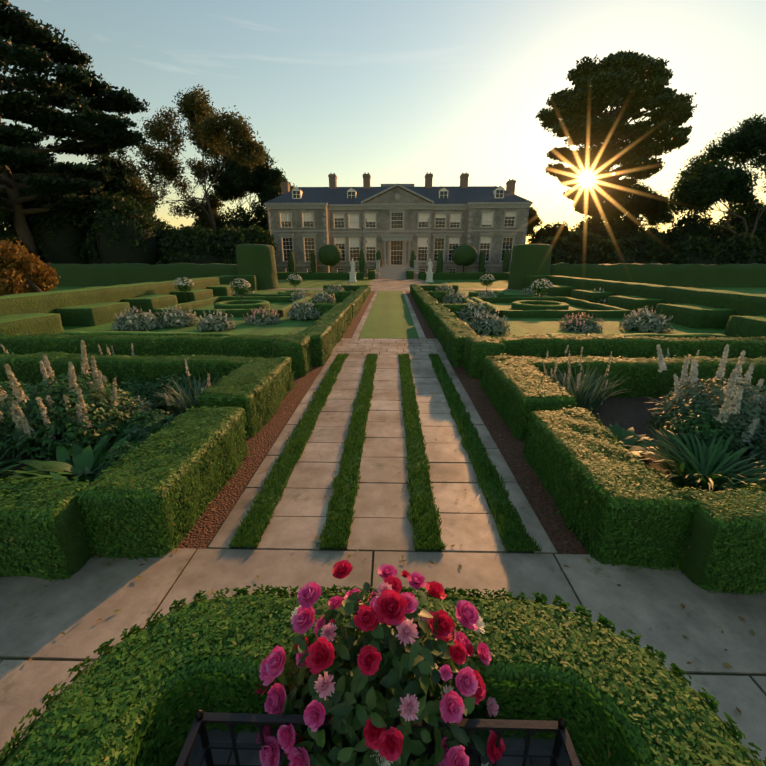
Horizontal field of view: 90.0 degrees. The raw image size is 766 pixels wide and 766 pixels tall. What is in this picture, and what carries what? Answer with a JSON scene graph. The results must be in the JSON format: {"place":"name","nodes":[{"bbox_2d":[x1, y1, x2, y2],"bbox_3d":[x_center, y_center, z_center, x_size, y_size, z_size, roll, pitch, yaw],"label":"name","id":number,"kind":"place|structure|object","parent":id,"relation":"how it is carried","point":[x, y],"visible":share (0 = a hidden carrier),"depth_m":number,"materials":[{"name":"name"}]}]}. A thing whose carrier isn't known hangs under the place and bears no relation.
{"place":"outdoors","nodes":[
{"label":"outdoors","id":0,"kind":"place"},
{"bbox_2d":[85,141,184,217],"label":"bare tree","id":1,"kind":"object","parent":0,"point":[145,150],"depth_m":81.10,"materials":[{"name":"plant"}]},
{"bbox_2d":[0,190,277,264],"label":"tree","id":2,"kind":"object","parent":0,"point":[170,235],"depth_m":55.39,"materials":[{"name":"green plant"}]},
{"bbox_2d":[0,0,765,243],"label":"sky","id":3,"kind":"structure","parent":0,"point":[392,91],"materials":[{"name":"blue"}]},
{"bbox_2d":[47,277,765,381],"bbox_3d":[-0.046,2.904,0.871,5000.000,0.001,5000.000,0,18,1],"label":"ground","id":4,"kind":"structure","parent":0,"point":[519,326],"depth_m":19.65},
{"bbox_2d":[0,237,59,295],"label":"shrub","id":5,"kind":"object","parent":4,"relation":"on","point":[18,261],"depth_m":28.60,"materials":[{"name":"orange plant"}]},
{"bbox_2d":[0,0,149,256],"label":"cedar","id":6,"kind":"object","parent":4,"relation":"on","point":[40,42],"depth_m":48.16,"materials":[{"name":"green plant"}]},
{"bbox_2d":[92,84,269,228],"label":"tree","id":7,"kind":"object","parent":4,"relation":"on","point":[214,127],"depth_m":75.44,"materials":[{"name":"green plant"}]},
{"bbox_2d":[226,176,263,218],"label":"tree","id":8,"kind":"object","parent":4,"relation":"on","point":[249,199],"visible":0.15,"depth_m":93.49,"materials":[{"name":"brown plant"}]},
{"bbox_2d":[204,148,296,204],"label":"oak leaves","id":9,"kind":"object","parent":8,"relation":"on","point":[233,183],"visible":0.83,"depth_m":87.60,"materials":[{"name":"green plant"}]},
{"bbox_2d":[177,291,587,553],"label":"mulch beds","id":10,"kind":"object","parent":4,"relation":"on","point":[204,531],"visible":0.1,"depth_m":5.99,"materials":[{"name":"brown soil"}]},
{"bbox_2d":[0,331,765,594],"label":"hedges","id":11,"kind":"object","parent":4,"relation":"on","point":[612,503],"depth_m":4.85,"materials":[{"name":"green plant"}]},
{"bbox_2d":[0,279,765,765],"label":"paving slabs","id":12,"kind":"structure","parent":4,"relation":"on","point":[38,619],"depth_m":3.88,"materials":[{"name":"stone"}]},
{"bbox_2d":[255,560,504,765],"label":"rose bush","id":13,"kind":"object","parent":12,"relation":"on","point":[397,664],"depth_m":1.82,"materials":[{"name":"plant"}]},
{"bbox_2d":[0,583,765,765],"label":"hedge","id":14,"kind":"object","parent":12,"relation":"on","point":[591,730],"depth_m":2.05,"materials":[{"name":"green plant"}]},
{"bbox_2d":[12,342,754,713],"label":"fallen leaves","id":15,"kind":"object","parent":12,"relation":"on","point":[752,632],"visible":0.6,"depth_m":3.94,"materials":[{"name":"brown plant"}]},
{"bbox_2d":[189,726,581,765],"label":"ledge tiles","id":16,"kind":"object","parent":12,"relation":"on","point":[227,757],"visible":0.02,"depth_m":2.06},
{"bbox_2d":[175,709,580,765],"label":"planter","id":17,"kind":"object","parent":16,"relation":"on","point":[498,727],"visible":0.73,"depth_m":1.82,"materials":[{"name":"black metal"}]},
{"bbox_2d":[0,270,765,366],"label":"parterre hedges","id":18,"kind":"object","parent":4,"relation":"on","point":[736,314],"visible":0.62,"depth_m":21.34,"materials":[{"name":"green plant"}]},
{"bbox_2d":[0,397,765,490],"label":"soil beds","id":19,"kind":"object","parent":4,"relation":"on","point":[627,413],"depth_m":7.53,"materials":[{"name":"brown soil"}]},
{"bbox_2d":[0,279,765,695],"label":"paving joints","id":20,"kind":"object","parent":4,"relation":"on","point":[390,551],"visible":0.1,"depth_m":4.14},
{"bbox_2d":[228,353,541,551],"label":"grass strips","id":21,"kind":"object","parent":4,"relation":"on","point":[353,488],"visible":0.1,"depth_m":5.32,"materials":[{"name":"green plant"}]},
{"bbox_2d":[359,291,418,338],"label":"lawn","id":22,"kind":"structure","parent":4,"relation":"on","point":[389,315],"depth_m":20.31,"materials":[{"name":"green plant"}]},
{"bbox_2d":[292,284,487,366],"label":"parterre hedge leaves","id":23,"kind":"object","parent":4,"relation":"on","point":[414,291],"visible":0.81,"depth_m":15.96,"materials":[{"name":"green plant"}]},
{"bbox_2d":[110,284,672,335],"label":"flowering shrubs","id":24,"kind":"object","parent":4,"relation":"on","point":[256,322],"visible":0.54,"depth_m":17.42,"materials":[{"name":"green plant"}]},
{"bbox_2d":[349,259,433,281],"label":"statues","id":25,"kind":"object","parent":4,"relation":"on","point":[429,276],"visible":1,"depth_m":55.38,"materials":[{"name":"stone"}]},
{"bbox_2d":[236,244,551,289],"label":"yew drums","id":26,"kind":"object","parent":4,"relation":"on","point":[258,260],"visible":0.94,"depth_m":40.64,"materials":[{"name":"green plant"}]},
{"bbox_2d":[318,244,476,272],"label":"topiary balls","id":27,"kind":"object","parent":4,"relation":"on","point":[463,255],"visible":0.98,"depth_m":65.89,"materials":[{"name":"green plant"}]},
{"bbox_2d":[264,183,532,278],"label":"house walls","id":28,"kind":"structure","parent":4,"relation":"on","point":[410,206],"depth_m":68.73,"materials":[{"name":"grey stone"}]},
{"bbox_2d":[280,186,515,272],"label":"windows","id":29,"kind":"structure","parent":28,"relation":"in","point":[398,245],"depth_m":69.90,"materials":[{"name":"white glass"}]},
{"bbox_2d":[265,172,531,272],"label":"house roof","id":30,"kind":"structure","parent":28,"relation":"on","point":[462,193],"depth_m":70.25,"materials":[{"name":"grey stone"}]},
{"bbox_2d":[288,249,509,273],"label":"conical topiaries","id":31,"kind":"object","parent":4,"relation":"on","point":[362,263],"depth_m":68.04,"materials":[{"name":"green plant"}]},
{"bbox_2d":[45,262,765,286],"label":"tall hedge belt","id":32,"kind":"object","parent":4,"relation":"on","point":[678,275],"visible":0.67,"depth_m":45.30,"materials":[{"name":"green plant"}]},
{"bbox_2d":[535,50,696,221],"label":"tree","id":33,"kind":"object","parent":4,"relation":"on","point":[636,80],"depth_m":66.24,"materials":[{"name":"green plant"}]},
{"bbox_2d":[694,181,765,236],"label":"tree trunk","id":34,"kind":"object","parent":4,"relation":"on","point":[745,226],"visible":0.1,"depth_m":67.10,"materials":[{"name":"brown plant"}]},
{"bbox_2d":[665,157,765,224],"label":"tree leaves","id":35,"kind":"object","parent":34,"relation":"on","point":[702,184],"visible":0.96,"depth_m":66.77,"materials":[{"name":"green plant"}]},
{"bbox_2d":[701,140,765,192],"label":"tree","id":36,"kind":"object","parent":4,"relation":"on","point":[744,163],"visible":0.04,"depth_m":78.39,"materials":[{"name":"green plant"}]},
{"bbox_2d":[665,113,765,198],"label":"tree leaves","id":37,"kind":"object","parent":36,"relation":"on","point":[752,131],"visible":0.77,"depth_m":75.24,"materials":[{"name":"green plant"}]},
{"bbox_3d":[-42.266,-25.279,60.902,12.501,17.219,14.096,0,18,1],"label":"dark tree trunk","id":38,"kind":"object","parent":4,"relation":"on","visible":0},
{"bbox_2d":[51,170,163,234],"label":"dark tree leaves","id":39,"kind":"object","parent":38,"relation":"attached to","point":[114,185],"visible":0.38,"depth_m":59.27,"materials":[{"name":"green plant"}]},
{"bbox_3d":[-55.115,-19.572,50.375,12.795,12.710,8.752,0,18,1],"label":"dark tree trunk","id":40,"kind":"object","parent":4,"relation":"on","visible":0},
{"bbox_2d":[0,191,38,256],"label":"dark tree leaves","id":41,"kind":"object","parent":40,"relation":"attached to","point":[5,216],"visible":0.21,"depth_m":50.96,"materials":[{"name":"green plant"}]},
{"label":"dark tree trunk","id":42,"kind":"object","parent":4,"relation":"on","visible":0},
{"bbox_2d":[0,124,66,194],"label":"dark tree leaves","id":43,"kind":"object","parent":42,"relation":"on","point":[43,167],"visible":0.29,"depth_m":62.24,"materials":[{"name":"green plant"}]},
{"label":"tree trunk","id":44,"kind":"object","parent":4,"relation":"on","visible":0},
{"bbox_2d":[600,181,674,229],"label":"tree leaves","id":45,"kind":"object","parent":44,"relation":"on","point":[650,204],"visible":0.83,"depth_m":89.78,"materials":[{"name":"green plant"}]},
{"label":"tree trunk","id":46,"kind":"object","parent":4,"relation":"on","visible":0},
{"bbox_2d":[526,206,542,236],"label":"tree leaves","id":47,"kind":"object","parent":46,"relation":"on","point":[534,219],"visible":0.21,"depth_m":98.37,"materials":[{"name":"green plant"}]},
{"bbox_2d":[527,199,765,264],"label":"trees","id":48,"kind":"object","parent":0,"point":[652,239],"depth_m":60.35,"materials":[{"name":"green plant"}]},
{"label":"dark tree trunk","id":49,"kind":"object","parent":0,"visible":0},
{"bbox_2d":[249,182,290,227],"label":"dark tree leaves","id":50,"kind":"object","parent":49,"relation":"on","point":[270,193],"visible":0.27,"depth_m":87.40,"materials":[{"name":"green plant"}]}
]}

